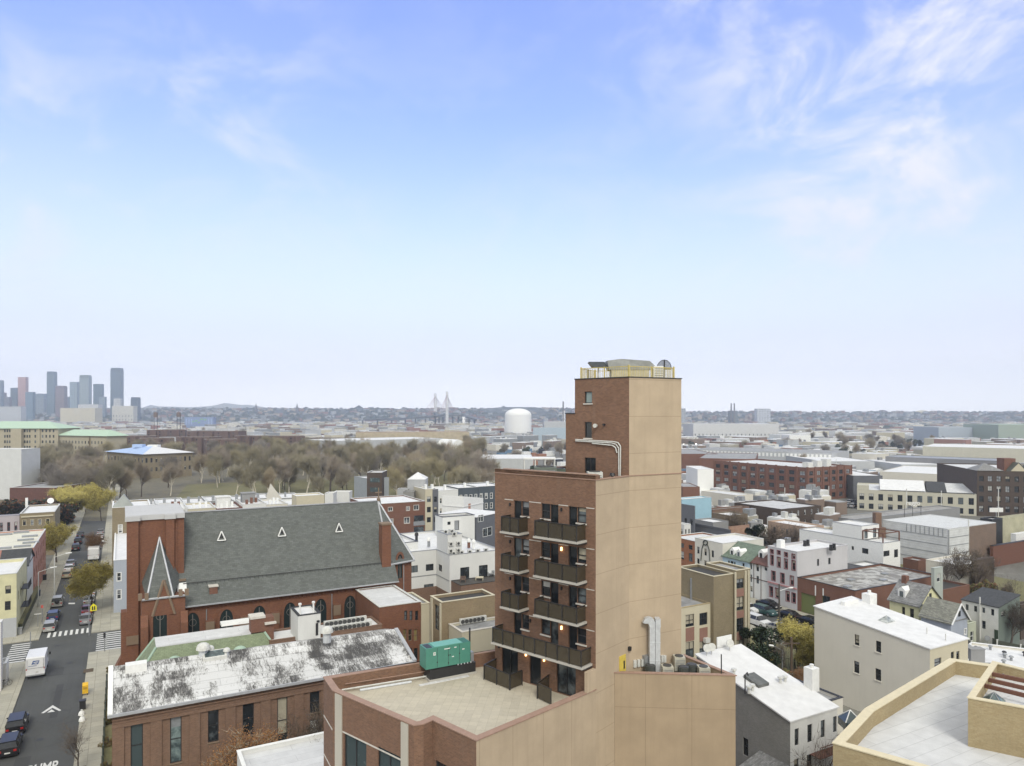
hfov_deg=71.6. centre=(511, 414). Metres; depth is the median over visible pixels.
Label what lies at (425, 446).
bare tree
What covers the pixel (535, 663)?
entrance door
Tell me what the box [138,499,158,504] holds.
row house
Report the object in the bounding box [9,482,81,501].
dark flat roof shed
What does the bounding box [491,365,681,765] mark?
apartment tower
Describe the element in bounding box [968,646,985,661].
roof box
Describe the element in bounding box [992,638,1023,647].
garden wall
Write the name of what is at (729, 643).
satellite dish
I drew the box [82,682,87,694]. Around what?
yellow newspaper box
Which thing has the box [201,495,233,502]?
row house
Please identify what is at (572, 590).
balcony door
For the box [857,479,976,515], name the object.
cream workshop
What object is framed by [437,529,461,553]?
lift block
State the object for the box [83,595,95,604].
parked car
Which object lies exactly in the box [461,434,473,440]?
bare tree
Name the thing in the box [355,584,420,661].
brick school wing
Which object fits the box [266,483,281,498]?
beige gable
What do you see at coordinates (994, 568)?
bare tree
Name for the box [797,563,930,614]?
brick garage
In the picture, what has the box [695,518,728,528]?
white roof workshop
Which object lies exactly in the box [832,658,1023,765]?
buff brick building
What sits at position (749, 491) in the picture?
distant building
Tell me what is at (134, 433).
distant building
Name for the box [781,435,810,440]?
white box store
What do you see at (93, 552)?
delivery van
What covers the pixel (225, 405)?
hills
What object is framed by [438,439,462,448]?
white arched tent
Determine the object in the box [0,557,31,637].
yellow clapboard house
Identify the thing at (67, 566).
parked car
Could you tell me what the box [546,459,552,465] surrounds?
distant tree
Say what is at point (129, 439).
housing block
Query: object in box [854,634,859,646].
window
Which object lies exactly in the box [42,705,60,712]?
road arrow
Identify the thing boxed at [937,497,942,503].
window
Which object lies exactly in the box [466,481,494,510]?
navy row house
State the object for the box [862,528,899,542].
roof pergola
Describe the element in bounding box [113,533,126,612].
grey blue house
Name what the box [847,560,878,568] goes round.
white lean roof
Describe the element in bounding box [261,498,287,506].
row house
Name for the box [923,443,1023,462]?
long cream warehouse
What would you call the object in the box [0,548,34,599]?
dark gabled house
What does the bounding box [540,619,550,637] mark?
window
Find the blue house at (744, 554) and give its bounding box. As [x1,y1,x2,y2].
[721,541,765,567]
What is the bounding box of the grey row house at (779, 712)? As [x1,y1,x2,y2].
[695,644,838,765]
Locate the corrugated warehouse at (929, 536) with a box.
[883,514,995,563]
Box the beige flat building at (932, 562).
[925,554,994,592]
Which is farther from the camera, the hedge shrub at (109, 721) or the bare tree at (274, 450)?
the bare tree at (274, 450)
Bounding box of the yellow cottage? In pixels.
[887,575,942,620]
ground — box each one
[0,456,438,520]
[4,438,1023,649]
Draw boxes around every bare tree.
[33,447,60,473]
[35,443,58,455]
[35,461,59,483]
[38,441,58,450]
[39,467,75,485]
[50,444,75,461]
[53,461,75,471]
[55,453,74,467]
[56,440,73,455]
[57,719,91,765]
[60,462,81,480]
[65,465,96,485]
[70,452,86,461]
[71,477,90,487]
[73,446,97,459]
[73,464,93,478]
[76,462,99,470]
[84,455,97,464]
[85,444,99,457]
[87,463,113,488]
[89,455,107,465]
[93,446,106,460]
[93,459,128,501]
[95,439,115,455]
[107,462,123,500]
[112,454,139,495]
[114,464,135,498]
[117,467,131,496]
[120,441,130,448]
[128,436,148,446]
[133,461,152,496]
[145,436,156,443]
[149,440,159,444]
[153,454,184,487]
[160,462,186,495]
[163,441,175,448]
[174,441,183,449]
[186,445,198,467]
[190,449,210,482]
[190,453,202,479]
[204,451,226,482]
[204,458,222,487]
[206,439,219,450]
[206,444,231,474]
[210,447,230,480]
[219,441,235,469]
[224,463,246,493]
[226,454,234,476]
[230,449,242,465]
[232,442,250,453]
[236,444,264,468]
[240,461,265,490]
[243,458,266,491]
[253,451,276,489]
[254,439,269,446]
[256,444,265,462]
[257,434,269,442]
[260,467,278,488]
[263,442,284,459]
[269,451,296,492]
[272,437,289,448]
[273,699,323,742]
[280,452,303,492]
[284,470,299,484]
[294,444,311,474]
[294,452,321,492]
[296,440,310,446]
[302,438,321,454]
[305,446,323,474]
[306,454,320,487]
[308,474,326,492]
[313,449,331,483]
[314,454,330,478]
[320,447,341,479]
[321,437,337,450]
[321,441,333,452]
[324,454,343,491]
[327,442,351,464]
[333,466,354,489]
[338,464,355,489]
[348,439,365,472]
[349,454,359,474]
[351,447,376,473]
[358,454,382,472]
[375,447,392,469]
[376,443,396,465]
[381,464,406,494]
[385,439,403,453]
[389,452,406,465]
[389,454,408,467]
[389,463,405,485]
[395,476,408,488]
[399,458,417,480]
[402,439,419,454]
[402,446,412,456]
[405,447,426,463]
[406,461,417,477]
[407,457,431,474]
[413,447,423,456]
[413,462,432,483]
[414,441,423,452]
[417,444,429,450]
[424,452,438,483]
[424,456,446,483]
[425,438,437,446]
[425,447,442,478]
[429,440,446,461]
[432,459,448,485]
[439,441,454,450]
[440,448,456,480]
[441,453,449,480]
[444,464,467,483]
[445,448,472,475]
[448,444,464,451]
[454,443,471,456]
[454,464,481,482]
[455,454,470,468]
[460,436,475,449]
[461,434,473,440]
[465,452,481,460]
[465,462,481,477]
[471,437,488,452]
[471,450,498,474]
[479,467,494,481]
[489,460,501,482]
[722,506,750,525]
[759,522,789,544]
[769,636,793,667]
[777,748,828,765]
[783,522,802,541]
[784,724,838,765]
[935,554,963,580]
[941,546,981,579]
[958,547,986,558]
[966,558,992,585]
[974,552,1000,576]
[997,575,1021,593]
[1003,598,1023,642]
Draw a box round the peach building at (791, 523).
[768,519,823,544]
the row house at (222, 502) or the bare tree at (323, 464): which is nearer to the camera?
the row house at (222, 502)
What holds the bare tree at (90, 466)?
on the park ground at (154, 488)
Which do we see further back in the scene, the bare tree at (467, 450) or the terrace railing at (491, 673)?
the bare tree at (467, 450)
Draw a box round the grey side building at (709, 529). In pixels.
[695,523,730,534]
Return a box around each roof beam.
[984,683,1023,697]
[988,678,1023,689]
[992,672,1023,682]
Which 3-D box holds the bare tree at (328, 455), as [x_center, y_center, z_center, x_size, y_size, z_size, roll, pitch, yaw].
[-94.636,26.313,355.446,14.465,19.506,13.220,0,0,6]
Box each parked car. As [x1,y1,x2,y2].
[0,731,23,757]
[5,711,29,732]
[42,619,57,632]
[46,609,60,619]
[51,595,63,607]
[62,569,72,577]
[64,564,73,569]
[66,559,75,566]
[71,543,80,550]
[74,537,81,543]
[76,532,84,536]
[79,613,92,624]
[81,604,92,613]
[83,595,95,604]
[750,603,758,612]
[750,611,770,627]
[753,603,777,616]
[756,598,781,609]
[765,621,782,630]
[777,609,800,620]
[796,615,813,627]
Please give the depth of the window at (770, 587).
135.26 m
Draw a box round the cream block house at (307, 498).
[292,492,324,504]
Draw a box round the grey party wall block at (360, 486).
[354,476,388,497]
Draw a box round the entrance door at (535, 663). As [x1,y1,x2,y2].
[530,656,540,684]
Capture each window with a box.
[5,585,10,593]
[5,601,10,609]
[116,572,121,581]
[116,589,121,599]
[118,524,122,532]
[131,723,142,765]
[150,609,169,640]
[169,716,182,765]
[188,609,201,632]
[207,709,219,744]
[217,606,235,628]
[243,703,254,737]
[251,603,267,613]
[277,697,286,740]
[281,599,296,627]
[310,691,319,714]
[314,596,328,622]
[342,593,355,617]
[345,734,365,765]
[370,478,379,481]
[370,488,379,491]
[379,747,400,765]
[396,552,403,579]
[404,517,408,523]
[408,629,411,640]
[411,565,417,572]
[414,629,416,640]
[426,564,432,570]
[435,604,438,629]
[436,760,445,765]
[454,520,458,529]
[478,514,483,521]
[483,527,491,536]
[520,501,529,517]
[520,539,529,555]
[520,576,529,593]
[520,614,529,631]
[540,503,550,520]
[540,542,550,559]
[540,580,550,598]
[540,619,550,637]
[575,507,586,524]
[575,547,586,565]
[575,587,586,606]
[575,628,586,646]
[583,391,592,404]
[583,422,592,438]
[585,457,595,472]
[686,614,693,626]
[686,641,693,656]
[699,612,706,625]
[699,641,706,652]
[736,578,742,588]
[736,596,742,610]
[736,618,742,631]
[744,738,747,755]
[769,586,772,596]
[770,554,773,565]
[771,570,775,580]
[778,557,780,567]
[780,572,784,583]
[784,558,787,569]
[787,591,789,601]
[790,575,793,585]
[791,560,795,570]
[791,592,795,603]
[795,728,797,744]
[807,724,810,741]
[807,754,810,765]
[821,720,823,736]
[833,716,835,731]
[853,661,859,674]
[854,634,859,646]
[859,493,863,499]
[862,548,867,553]
[869,494,873,499]
[874,668,881,682]
[875,641,881,653]
[878,494,882,500]
[883,550,888,556]
[888,494,892,500]
[894,549,897,557]
[907,495,911,501]
[910,608,913,617]
[917,496,921,502]
[927,496,931,502]
[934,658,939,666]
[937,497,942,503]
[948,497,952,503]
[958,498,962,503]
[969,498,973,504]
[982,621,985,628]
[1014,497,1018,502]
[1014,507,1018,512]
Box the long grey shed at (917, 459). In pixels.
[885,455,996,463]
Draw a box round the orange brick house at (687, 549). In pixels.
[681,532,714,565]
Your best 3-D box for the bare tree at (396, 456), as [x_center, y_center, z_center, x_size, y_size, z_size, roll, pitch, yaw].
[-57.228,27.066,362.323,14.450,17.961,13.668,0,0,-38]
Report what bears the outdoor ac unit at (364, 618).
on the roof deck
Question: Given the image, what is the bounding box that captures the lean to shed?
[739,751,788,765]
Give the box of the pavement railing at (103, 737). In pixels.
[101,674,107,764]
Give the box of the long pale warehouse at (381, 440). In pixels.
[309,437,442,457]
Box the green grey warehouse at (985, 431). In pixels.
[963,424,1023,438]
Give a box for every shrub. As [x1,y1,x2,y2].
[97,736,111,747]
[100,761,111,765]
[106,715,111,724]
[782,668,793,675]
[789,663,803,680]
[970,579,992,593]
[984,582,1008,590]
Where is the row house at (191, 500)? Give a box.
[177,496,207,502]
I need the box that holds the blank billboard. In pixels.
[989,508,1002,516]
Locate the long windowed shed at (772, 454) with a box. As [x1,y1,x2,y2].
[695,447,848,460]
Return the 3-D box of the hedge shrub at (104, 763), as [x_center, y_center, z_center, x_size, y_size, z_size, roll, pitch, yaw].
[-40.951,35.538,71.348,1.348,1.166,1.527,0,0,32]
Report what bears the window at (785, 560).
in the pink trim house at (789, 564)
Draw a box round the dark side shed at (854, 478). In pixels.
[846,471,882,498]
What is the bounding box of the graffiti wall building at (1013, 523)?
[999,513,1023,542]
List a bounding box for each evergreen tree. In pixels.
[739,626,783,666]
[744,524,772,544]
[747,644,768,659]
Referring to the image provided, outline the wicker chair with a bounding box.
[460,576,465,582]
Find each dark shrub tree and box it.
[0,501,13,510]
[0,501,45,512]
[0,502,13,514]
[1,498,31,503]
[2,502,33,514]
[21,498,47,502]
[36,500,74,523]
[45,499,79,523]
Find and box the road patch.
[13,613,63,765]
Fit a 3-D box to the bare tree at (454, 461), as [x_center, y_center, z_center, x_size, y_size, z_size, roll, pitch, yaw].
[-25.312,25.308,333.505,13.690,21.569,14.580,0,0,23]
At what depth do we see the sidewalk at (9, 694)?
91.82 m
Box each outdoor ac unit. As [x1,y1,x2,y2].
[360,615,366,621]
[365,620,371,625]
[459,618,466,624]
[476,615,482,622]
[481,615,486,620]
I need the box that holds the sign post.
[103,632,105,650]
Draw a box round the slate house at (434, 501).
[427,484,437,529]
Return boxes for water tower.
[153,412,157,429]
[176,411,180,428]
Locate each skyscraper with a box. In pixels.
[0,380,3,405]
[4,397,11,405]
[10,388,17,405]
[18,377,28,406]
[25,392,34,419]
[35,394,46,397]
[35,398,46,414]
[47,371,56,415]
[55,386,66,416]
[67,397,69,407]
[70,382,78,407]
[79,375,91,403]
[93,384,103,403]
[99,397,106,416]
[110,368,123,415]
[114,398,122,405]
[131,397,140,419]
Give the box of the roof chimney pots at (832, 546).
[829,543,835,550]
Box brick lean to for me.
[903,556,925,571]
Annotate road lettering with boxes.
[31,761,57,765]
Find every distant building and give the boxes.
[126,433,144,434]
[195,426,215,429]
[208,429,227,430]
[302,430,320,434]
[304,435,318,438]
[324,432,341,434]
[343,431,363,435]
[444,429,459,430]
[494,437,517,445]
[512,442,533,448]
[517,433,537,441]
[542,435,556,445]
[543,439,561,450]
[546,437,565,449]
[681,437,704,443]
[681,446,697,448]
[681,473,685,479]
[683,443,705,447]
[709,440,747,443]
[710,484,729,490]
[716,437,748,440]
[716,499,733,506]
[731,436,766,441]
[733,496,747,502]
[740,442,762,447]
[743,508,757,520]
[744,489,766,493]
[744,495,767,501]
[748,519,767,536]
[752,490,773,499]
[767,511,798,524]
[767,537,790,546]
[768,495,779,499]
[769,434,795,438]
[776,439,798,445]
[776,494,795,498]
[778,495,795,501]
[784,429,811,431]
[790,445,810,447]
[792,433,822,435]
[796,492,823,511]
[799,484,827,497]
[802,489,830,500]
[811,443,835,448]
[812,519,832,529]
[814,506,840,522]
[822,440,864,445]
[824,500,846,514]
[830,445,851,450]
[843,432,867,434]
[852,448,874,452]
[852,451,888,459]
[856,425,878,428]
[857,468,877,474]
[870,448,897,452]
[871,447,898,451]
[876,432,904,438]
[911,445,925,449]
[913,449,922,454]
[924,436,963,444]
[934,438,970,443]
[964,438,979,443]
[985,442,1023,444]
[991,437,1023,443]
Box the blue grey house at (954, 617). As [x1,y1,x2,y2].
[918,596,970,636]
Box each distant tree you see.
[500,443,509,451]
[511,449,522,453]
[544,442,551,450]
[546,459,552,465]
[555,443,563,454]
[818,444,830,449]
[834,432,844,438]
[840,434,848,445]
[852,442,860,451]
[862,432,875,440]
[864,437,875,447]
[893,436,903,447]
[903,441,913,450]
[911,439,917,445]
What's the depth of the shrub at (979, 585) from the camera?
138.23 m
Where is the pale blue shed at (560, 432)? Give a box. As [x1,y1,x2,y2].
[533,427,565,440]
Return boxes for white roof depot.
[482,454,532,481]
[880,465,936,482]
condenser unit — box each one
[534,465,556,470]
[557,468,565,471]
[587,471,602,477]
[645,663,655,671]
[661,663,673,671]
[672,654,685,670]
[678,664,688,672]
[686,662,696,672]
[697,664,710,672]
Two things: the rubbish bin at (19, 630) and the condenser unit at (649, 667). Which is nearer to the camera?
the condenser unit at (649, 667)
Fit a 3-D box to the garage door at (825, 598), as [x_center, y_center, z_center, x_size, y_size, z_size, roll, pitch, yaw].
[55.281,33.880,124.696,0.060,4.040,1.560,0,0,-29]
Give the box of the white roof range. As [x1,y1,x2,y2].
[968,640,1023,667]
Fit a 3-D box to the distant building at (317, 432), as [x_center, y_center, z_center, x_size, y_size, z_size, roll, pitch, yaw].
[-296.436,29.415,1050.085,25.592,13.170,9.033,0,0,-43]
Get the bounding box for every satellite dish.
[47,498,53,503]
[703,644,710,655]
[709,643,715,654]
[726,639,733,650]
[984,635,989,643]
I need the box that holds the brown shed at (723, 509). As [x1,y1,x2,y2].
[711,505,749,517]
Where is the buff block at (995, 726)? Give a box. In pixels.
[967,661,1023,757]
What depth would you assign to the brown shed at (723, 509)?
228.16 m
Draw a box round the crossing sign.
[89,595,96,634]
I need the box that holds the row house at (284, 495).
[263,492,295,498]
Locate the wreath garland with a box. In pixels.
[700,540,709,560]
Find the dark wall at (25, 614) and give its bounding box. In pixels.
[18,586,39,630]
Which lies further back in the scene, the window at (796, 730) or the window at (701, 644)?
the window at (701, 644)
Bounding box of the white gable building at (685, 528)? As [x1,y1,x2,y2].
[681,522,690,533]
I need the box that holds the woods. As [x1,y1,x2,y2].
[26,405,1023,428]
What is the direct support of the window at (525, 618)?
in the apartment tower at (587, 573)
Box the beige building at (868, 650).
[813,590,969,711]
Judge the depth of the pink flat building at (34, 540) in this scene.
148.35 m
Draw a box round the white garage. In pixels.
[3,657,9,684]
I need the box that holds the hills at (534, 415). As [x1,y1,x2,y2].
[108,407,1023,422]
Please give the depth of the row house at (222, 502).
190.06 m
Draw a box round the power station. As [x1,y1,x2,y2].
[728,411,737,421]
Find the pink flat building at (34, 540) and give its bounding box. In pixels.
[0,529,45,590]
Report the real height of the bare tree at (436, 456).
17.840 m
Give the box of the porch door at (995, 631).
[994,629,997,638]
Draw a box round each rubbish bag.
[78,709,84,715]
[79,715,85,721]
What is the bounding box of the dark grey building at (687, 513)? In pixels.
[681,504,694,532]
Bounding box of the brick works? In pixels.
[681,449,715,468]
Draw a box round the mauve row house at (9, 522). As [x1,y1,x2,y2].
[0,514,19,531]
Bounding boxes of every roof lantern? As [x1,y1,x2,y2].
[838,710,856,728]
[983,692,1005,701]
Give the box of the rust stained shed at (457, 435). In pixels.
[356,431,468,440]
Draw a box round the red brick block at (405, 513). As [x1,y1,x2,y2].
[350,495,424,532]
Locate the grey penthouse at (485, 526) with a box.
[438,508,494,546]
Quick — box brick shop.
[681,483,699,496]
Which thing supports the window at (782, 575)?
in the pink trim house at (789, 564)
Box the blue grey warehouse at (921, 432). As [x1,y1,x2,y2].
[913,426,972,439]
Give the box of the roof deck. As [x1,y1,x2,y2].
[268,616,382,644]
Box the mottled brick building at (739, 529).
[728,524,748,534]
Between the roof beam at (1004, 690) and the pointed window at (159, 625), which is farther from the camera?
the pointed window at (159, 625)
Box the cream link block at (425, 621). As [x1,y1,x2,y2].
[407,592,429,643]
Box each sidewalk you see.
[0,661,25,737]
[3,637,14,644]
[13,506,84,642]
[73,648,120,765]
[91,484,119,632]
[750,597,813,615]
[750,624,797,649]
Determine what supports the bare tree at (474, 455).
on the park ground at (154, 488)
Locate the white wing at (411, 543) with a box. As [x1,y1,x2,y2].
[399,533,417,548]
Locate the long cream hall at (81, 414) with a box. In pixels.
[60,408,101,421]
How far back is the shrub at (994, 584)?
135.66 m
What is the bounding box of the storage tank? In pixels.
[505,408,530,432]
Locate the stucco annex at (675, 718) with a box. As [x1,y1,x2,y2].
[614,654,736,765]
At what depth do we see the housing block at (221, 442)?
583.77 m
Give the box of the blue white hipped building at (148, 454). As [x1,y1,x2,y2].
[106,444,191,478]
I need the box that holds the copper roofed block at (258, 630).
[136,612,275,661]
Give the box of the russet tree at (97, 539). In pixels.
[83,531,109,550]
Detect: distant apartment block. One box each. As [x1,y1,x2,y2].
[681,408,685,422]
[754,409,769,422]
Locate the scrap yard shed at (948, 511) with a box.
[839,505,959,526]
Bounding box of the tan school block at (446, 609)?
[430,589,494,641]
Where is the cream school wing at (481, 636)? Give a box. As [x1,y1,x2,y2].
[449,616,494,651]
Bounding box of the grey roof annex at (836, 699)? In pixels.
[795,678,843,734]
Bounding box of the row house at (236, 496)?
[231,494,239,501]
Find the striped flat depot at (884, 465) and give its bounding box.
[869,460,936,469]
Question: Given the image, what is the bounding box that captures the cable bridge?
[362,392,479,424]
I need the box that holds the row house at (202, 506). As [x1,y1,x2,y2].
[185,501,215,511]
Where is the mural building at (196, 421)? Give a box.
[185,417,215,427]
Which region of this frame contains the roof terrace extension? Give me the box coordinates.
[451,575,494,593]
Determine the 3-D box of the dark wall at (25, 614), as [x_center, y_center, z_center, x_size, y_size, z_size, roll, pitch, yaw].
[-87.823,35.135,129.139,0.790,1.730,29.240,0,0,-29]
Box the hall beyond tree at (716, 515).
[712,511,747,524]
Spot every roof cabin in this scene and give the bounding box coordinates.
[325,492,336,502]
[334,490,352,502]
[397,488,408,494]
[403,490,415,497]
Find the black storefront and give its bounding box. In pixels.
[980,516,1002,543]
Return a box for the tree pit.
[83,668,93,765]
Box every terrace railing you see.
[483,658,522,689]
[537,674,551,703]
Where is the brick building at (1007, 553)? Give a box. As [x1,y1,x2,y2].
[990,540,1023,566]
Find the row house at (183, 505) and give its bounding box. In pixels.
[157,501,187,511]
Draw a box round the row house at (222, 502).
[212,495,241,509]
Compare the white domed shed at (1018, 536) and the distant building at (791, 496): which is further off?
the distant building at (791, 496)
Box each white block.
[0,448,39,499]
[435,512,474,538]
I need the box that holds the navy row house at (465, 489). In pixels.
[445,483,477,496]
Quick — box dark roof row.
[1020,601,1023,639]
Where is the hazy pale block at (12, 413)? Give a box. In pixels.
[0,406,25,420]
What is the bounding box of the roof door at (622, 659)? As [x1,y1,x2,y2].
[619,654,625,670]
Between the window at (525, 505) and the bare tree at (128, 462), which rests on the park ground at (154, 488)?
the bare tree at (128, 462)
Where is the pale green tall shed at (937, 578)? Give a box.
[931,566,942,598]
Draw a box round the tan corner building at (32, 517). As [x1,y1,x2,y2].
[19,498,59,554]
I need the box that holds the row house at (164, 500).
[154,497,184,504]
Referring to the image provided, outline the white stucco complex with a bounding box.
[400,530,494,601]
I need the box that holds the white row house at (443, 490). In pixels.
[434,485,457,512]
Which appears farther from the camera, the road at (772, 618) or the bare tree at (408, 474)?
the bare tree at (408, 474)
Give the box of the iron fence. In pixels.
[776,658,802,669]
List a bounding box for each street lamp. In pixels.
[37,566,56,606]
[53,552,71,595]
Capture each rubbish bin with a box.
[17,626,22,634]
[79,698,85,709]
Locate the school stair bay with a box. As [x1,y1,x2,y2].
[706,561,750,646]
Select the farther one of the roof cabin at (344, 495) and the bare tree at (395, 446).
the bare tree at (395, 446)
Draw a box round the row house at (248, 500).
[235,491,265,507]
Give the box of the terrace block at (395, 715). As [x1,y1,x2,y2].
[323,649,596,765]
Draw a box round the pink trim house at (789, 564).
[767,539,846,609]
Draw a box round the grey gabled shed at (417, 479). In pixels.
[407,472,427,489]
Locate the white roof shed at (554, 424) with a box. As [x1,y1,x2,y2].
[543,422,565,427]
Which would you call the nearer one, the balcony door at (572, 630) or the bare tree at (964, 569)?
the balcony door at (572, 630)
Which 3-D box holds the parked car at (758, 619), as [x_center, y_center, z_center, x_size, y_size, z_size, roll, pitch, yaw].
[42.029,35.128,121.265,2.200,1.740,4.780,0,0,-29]
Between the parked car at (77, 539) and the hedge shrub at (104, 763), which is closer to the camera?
the hedge shrub at (104, 763)
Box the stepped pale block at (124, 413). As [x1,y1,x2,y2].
[112,406,136,421]
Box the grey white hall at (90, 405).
[78,404,102,421]
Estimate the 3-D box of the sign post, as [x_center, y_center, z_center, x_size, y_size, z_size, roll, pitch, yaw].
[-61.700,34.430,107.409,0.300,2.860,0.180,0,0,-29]
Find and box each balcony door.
[515,500,521,517]
[515,538,521,555]
[515,575,521,594]
[515,612,521,633]
[551,504,557,522]
[551,543,557,562]
[551,582,557,602]
[551,621,557,643]
[569,506,576,524]
[569,546,576,565]
[569,586,576,607]
[569,626,576,648]
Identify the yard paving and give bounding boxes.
[777,643,860,729]
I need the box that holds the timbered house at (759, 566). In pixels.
[750,546,768,599]
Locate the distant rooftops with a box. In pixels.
[0,420,1023,459]
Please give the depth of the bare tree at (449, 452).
381.34 m
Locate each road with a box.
[0,521,105,765]
[3,640,38,662]
[89,519,979,651]
[750,612,813,639]
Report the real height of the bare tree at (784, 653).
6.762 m
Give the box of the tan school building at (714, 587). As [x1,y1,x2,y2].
[681,564,733,648]
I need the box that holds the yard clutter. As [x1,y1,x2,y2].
[292,427,991,472]
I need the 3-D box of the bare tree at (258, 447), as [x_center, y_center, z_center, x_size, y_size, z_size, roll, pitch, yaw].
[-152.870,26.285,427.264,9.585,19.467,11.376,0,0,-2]
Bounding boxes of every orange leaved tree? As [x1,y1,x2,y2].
[199,744,236,765]
[210,717,288,765]
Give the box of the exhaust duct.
[642,616,660,671]
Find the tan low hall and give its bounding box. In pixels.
[701,490,752,505]
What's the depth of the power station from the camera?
2162.82 m
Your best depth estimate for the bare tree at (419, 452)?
401.14 m
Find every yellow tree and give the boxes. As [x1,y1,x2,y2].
[38,521,78,561]
[45,484,80,499]
[55,486,86,520]
[62,557,113,604]
[74,482,100,511]
[82,485,119,520]
[774,614,813,666]
[793,635,813,666]
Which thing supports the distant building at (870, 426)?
on the ground at (1013, 571)
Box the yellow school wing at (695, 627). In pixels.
[681,593,709,658]
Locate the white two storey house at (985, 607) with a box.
[960,587,1020,643]
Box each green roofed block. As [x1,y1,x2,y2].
[0,421,80,447]
[59,429,129,463]
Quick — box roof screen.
[717,634,731,648]
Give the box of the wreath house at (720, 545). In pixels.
[695,533,763,565]
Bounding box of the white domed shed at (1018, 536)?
[1010,531,1023,541]
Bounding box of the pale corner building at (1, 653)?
[0,619,2,690]
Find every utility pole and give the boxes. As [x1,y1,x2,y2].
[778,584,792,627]
[783,637,799,671]
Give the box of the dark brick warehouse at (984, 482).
[937,458,1023,515]
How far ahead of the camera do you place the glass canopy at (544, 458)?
58.26 m
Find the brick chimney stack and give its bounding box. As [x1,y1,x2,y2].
[872,512,885,537]
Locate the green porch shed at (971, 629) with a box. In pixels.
[967,620,975,641]
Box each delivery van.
[26,647,50,677]
[87,545,100,560]
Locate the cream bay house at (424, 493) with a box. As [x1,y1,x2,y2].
[414,484,431,530]
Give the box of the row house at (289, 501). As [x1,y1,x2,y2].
[281,499,291,504]
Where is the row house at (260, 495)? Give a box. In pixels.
[256,493,266,498]
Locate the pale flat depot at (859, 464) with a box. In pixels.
[786,456,874,469]
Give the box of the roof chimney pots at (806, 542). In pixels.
[803,539,809,545]
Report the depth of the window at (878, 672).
84.00 m
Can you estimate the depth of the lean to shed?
62.63 m
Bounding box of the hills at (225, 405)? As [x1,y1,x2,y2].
[143,403,264,408]
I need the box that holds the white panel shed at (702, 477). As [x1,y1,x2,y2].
[686,466,713,489]
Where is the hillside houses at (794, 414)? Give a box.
[28,407,1023,423]
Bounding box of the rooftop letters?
[904,502,919,516]
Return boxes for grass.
[176,473,494,502]
[750,636,808,670]
[900,564,1023,600]
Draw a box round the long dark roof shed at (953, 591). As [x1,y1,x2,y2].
[943,579,969,603]
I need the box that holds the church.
[115,488,414,665]
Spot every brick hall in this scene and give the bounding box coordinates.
[107,628,416,765]
[699,452,757,468]
[734,499,821,524]
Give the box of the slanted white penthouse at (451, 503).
[442,495,482,512]
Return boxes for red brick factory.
[713,459,851,498]
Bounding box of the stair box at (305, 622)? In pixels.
[290,601,320,640]
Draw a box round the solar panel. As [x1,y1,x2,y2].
[588,362,607,377]
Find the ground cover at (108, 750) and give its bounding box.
[104,683,111,764]
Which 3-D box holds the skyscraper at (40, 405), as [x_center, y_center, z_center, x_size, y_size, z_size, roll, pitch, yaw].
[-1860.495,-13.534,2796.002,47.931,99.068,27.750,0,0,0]
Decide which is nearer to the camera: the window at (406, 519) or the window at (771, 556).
the window at (771, 556)
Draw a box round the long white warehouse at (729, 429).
[683,423,778,437]
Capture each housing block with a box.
[127,435,157,445]
[141,437,173,444]
[147,429,186,437]
[176,436,221,456]
[187,431,246,438]
[204,438,236,456]
[235,435,273,454]
[272,435,304,448]
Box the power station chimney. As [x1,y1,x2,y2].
[730,403,731,421]
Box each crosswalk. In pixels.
[7,643,29,662]
[47,628,88,637]
[96,631,120,650]
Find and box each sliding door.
[503,648,517,673]
[557,663,575,695]
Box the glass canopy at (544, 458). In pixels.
[523,457,555,468]
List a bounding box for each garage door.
[801,592,814,614]
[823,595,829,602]
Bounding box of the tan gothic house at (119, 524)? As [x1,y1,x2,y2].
[112,494,149,575]
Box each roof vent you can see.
[196,642,209,656]
[223,647,229,655]
[320,626,332,642]
[427,537,430,546]
[467,538,470,547]
[471,539,475,548]
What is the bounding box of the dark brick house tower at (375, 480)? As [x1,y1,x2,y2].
[367,470,386,496]
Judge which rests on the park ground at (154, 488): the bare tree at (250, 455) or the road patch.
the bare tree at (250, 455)
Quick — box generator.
[419,628,476,685]
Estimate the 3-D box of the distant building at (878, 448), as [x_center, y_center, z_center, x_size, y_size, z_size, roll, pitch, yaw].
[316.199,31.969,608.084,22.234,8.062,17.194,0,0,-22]
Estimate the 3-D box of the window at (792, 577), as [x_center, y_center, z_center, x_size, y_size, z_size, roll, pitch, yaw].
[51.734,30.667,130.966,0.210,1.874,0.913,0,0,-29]
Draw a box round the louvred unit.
[652,366,663,376]
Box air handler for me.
[605,359,654,376]
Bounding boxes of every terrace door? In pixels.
[460,567,468,577]
[479,565,486,575]
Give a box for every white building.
[236,731,323,765]
[799,520,899,566]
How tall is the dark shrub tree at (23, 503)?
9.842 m

